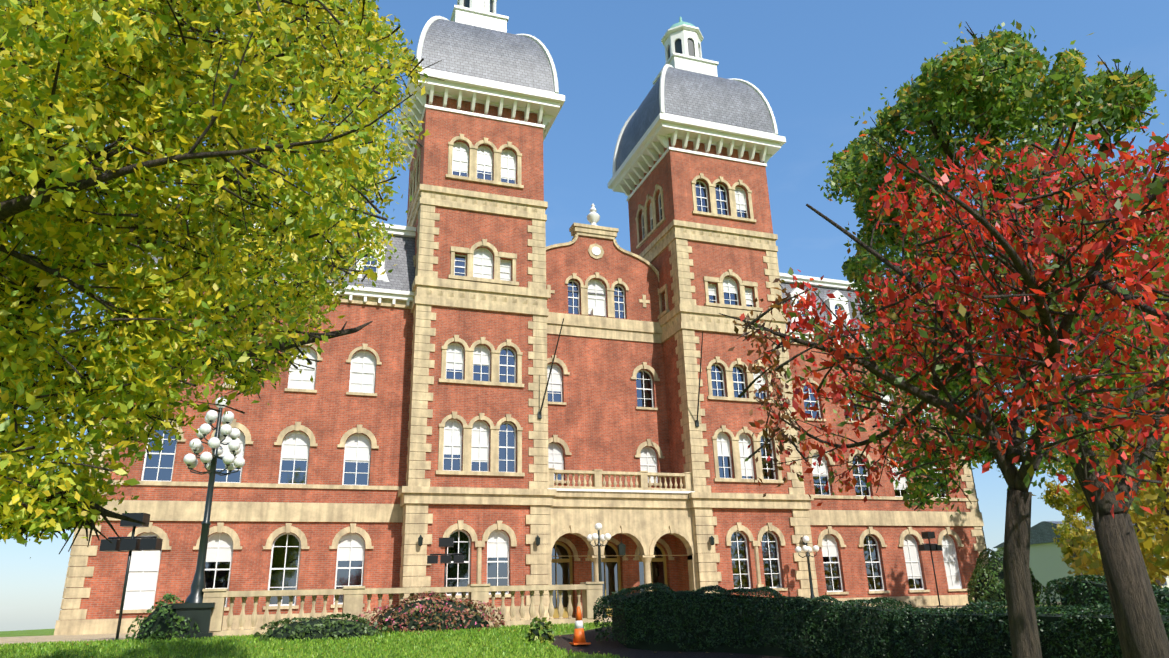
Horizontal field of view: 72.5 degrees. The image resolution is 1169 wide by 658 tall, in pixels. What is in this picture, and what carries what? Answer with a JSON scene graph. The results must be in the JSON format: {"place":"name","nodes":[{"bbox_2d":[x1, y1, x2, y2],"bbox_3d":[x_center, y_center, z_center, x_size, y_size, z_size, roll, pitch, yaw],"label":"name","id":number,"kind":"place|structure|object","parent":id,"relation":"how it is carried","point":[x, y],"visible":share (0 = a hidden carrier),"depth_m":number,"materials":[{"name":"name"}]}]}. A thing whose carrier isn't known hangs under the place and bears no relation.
{"place":"outdoors","nodes":[
{"label":"outdoors","id":0,"kind":"place"},
{"bbox_2d":[0,0,443,557],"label":"yellow tree","id":1,"kind":"object","parent":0,"point":[92,27],"depth_m":6.04,"materials":[{"name":"yellow plant"}]},
{"bbox_2d":[0,601,1059,657],"bbox_3d":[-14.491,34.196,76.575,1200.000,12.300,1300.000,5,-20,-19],"label":"ground","id":2,"kind":"structure","parent":0,"point":[604,646],"depth_m":17.60,"materials":[{"name":"green plant"}]},
{"bbox_2d":[99,513,162,640],"bbox_3d":[-10.609,5.781,18.451,1.260,2.950,0.340,-1,-19,-3],"label":"floodlight stand","id":3,"kind":"object","parent":2,"relation":"on","point":[143,543],"visible":0.85,"depth_m":18.58,"materials":[{"name":"black metal"}]},
{"bbox_2d":[126,593,199,642],"bbox_3d":[-9.469,6.623,18.193,1.745,1.139,1.479,5,-20,-19],"label":"shrub","id":4,"kind":"object","parent":2,"relation":"on","point":[167,597],"depth_m":17.75,"materials":[{"name":"green plant"}]},
{"bbox_2d":[173,396,244,638],"bbox_3d":[-8.988,4.452,19.052,1.350,5.876,1.378,5,-20,-19],"label":"lamp post cluster","id":5,"kind":"object","parent":2,"relation":"on","point":[196,608],"visible":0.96,"depth_m":19.05,"materials":[{"name":"black metal"}]},
{"bbox_2d":[254,613,394,642],"bbox_3d":[-5.954,6.876,18.364,3.183,0.629,1.523,5,-20,-19],"label":"bush","id":6,"kind":"object","parent":2,"relation":"on","point":[286,621],"depth_m":17.91,"materials":[{"name":"green plant"}]},
{"bbox_2d":[357,591,504,633],"bbox_3d":[-3.843,7.048,19.738,3.900,1.075,1.566,5,-20,-19],"label":"flowering bush","id":7,"kind":"object","parent":2,"relation":"on","point":[415,597],"depth_m":19.35,"materials":[{"name":"pink plant"}]},
{"bbox_2d":[427,538,463,586],"bbox_3d":[-4.813,8.738,27.515,1.260,2.950,0.340,1,-19,-8],"label":"floodlight stand","id":8,"kind":"object","parent":2,"relation":"on","point":[445,558],"visible":0.85,"depth_m":27.67,"materials":[{"name":"black metal"}]},
{"bbox_2d":[54,0,987,634],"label":"building","id":9,"kind":"structure","parent":2,"relation":"on","point":[498,392],"depth_m":37.75,"materials":[{"name":"brick"}]},
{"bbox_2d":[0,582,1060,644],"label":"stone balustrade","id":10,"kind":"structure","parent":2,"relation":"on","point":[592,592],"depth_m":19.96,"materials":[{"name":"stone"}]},
{"bbox_2d":[524,616,554,642],"bbox_3d":[-1.038,6.952,18.382,0.720,0.649,0.657,5,-20,-19],"label":"small shrub","id":11,"kind":"object","parent":2,"relation":"on","point":[533,625],"depth_m":18.21,"materials":[{"name":"green plant"}]},
{"bbox_2d":[569,606,590,644],"bbox_3d":[-0.126,6.775,18.230,0.400,0.820,0.400,5,-20,-19],"label":"traffic cone","id":12,"kind":"object","parent":2,"relation":"on","point":[579,637],"visible":1,"depth_m":18.11,"materials":[{"name":"orange plastic"}]},
{"bbox_2d":[587,523,610,617],"bbox_3d":[0.635,9.907,32.844,0.855,3.760,0.855,5,-20,-19],"label":"street lamp","id":13,"kind":"object","parent":2,"relation":"on","point":[598,536],"visible":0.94,"depth_m":33.04,"materials":[{"name":"white metal"}]},
{"bbox_2d":[795,536,818,597],"bbox_3d":[10.243,11.076,36.234,0.855,3.260,0.855,5,-20,-19],"label":"street lamp","id":14,"kind":"object","parent":2,"relation":"on","point":[806,549],"visible":0.9,"depth_m":36.32,"materials":[{"name":"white metal"}]},
{"bbox_2d":[593,582,1168,657],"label":"hedge","id":15,"kind":"object","parent":2,"relation":"on","point":[1071,612],"depth_m":17.69,"materials":[{"name":"green plant"}]},
{"bbox_2d":[918,531,942,606],"bbox_3d":[16.055,11.067,36.604,1.260,3.400,0.340,10,-22,-29],"label":"floodlight stand","id":16,"kind":"object","parent":2,"relation":"on","point":[928,535],"visible":0.94,"depth_m":36.79,"materials":[{"name":"black metal"}]},
{"bbox_2d":[719,118,1168,657],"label":"red-leaved tree","id":17,"kind":"object","parent":2,"relation":"on","point":[1136,197],"depth_m":5.58,"materials":[{"name":"red plant"}]},
{"bbox_2d":[817,19,1168,657],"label":"green tree","id":18,"kind":"object","parent":2,"relation":"on","point":[1056,88],"depth_m":10.87,"materials":[{"name":"plant"}]},
{"bbox_2d":[967,547,1047,606],"bbox_3d":[17.709,10.612,33.927,3.490,2.571,2.920,5,-20,-19],"label":"shrub","id":19,"kind":"object","parent":2,"relation":"on","point":[977,572],"depth_m":33.31,"materials":[{"name":"green plant"}]},
{"bbox_2d":[993,521,1168,601],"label":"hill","id":20,"kind":"structure","parent":2,"relation":"on","point":[1046,564],"depth_m":95.14,"materials":[{"name":"green plant"}]},
{"bbox_2d":[1037,251,1168,587],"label":"trees","id":21,"kind":"object","parent":2,"relation":"on","point":[1148,523],"depth_m":30.57,"materials":[{"name":"plant"}]},
{"bbox_2d":[1045,574,1168,615],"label":"hedge","id":22,"kind":"object","parent":2,"relation":"on","point":[1056,583],"depth_m":24.12,"materials":[{"name":"green plant"}]},
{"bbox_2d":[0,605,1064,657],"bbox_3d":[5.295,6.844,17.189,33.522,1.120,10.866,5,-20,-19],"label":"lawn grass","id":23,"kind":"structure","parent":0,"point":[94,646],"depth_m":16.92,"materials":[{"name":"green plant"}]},
{"bbox_2d":[0,0,1168,630],"label":"sky","id":24,"kind":"structure","parent":0,"point":[817,65],"materials":[{"name":"blue"}]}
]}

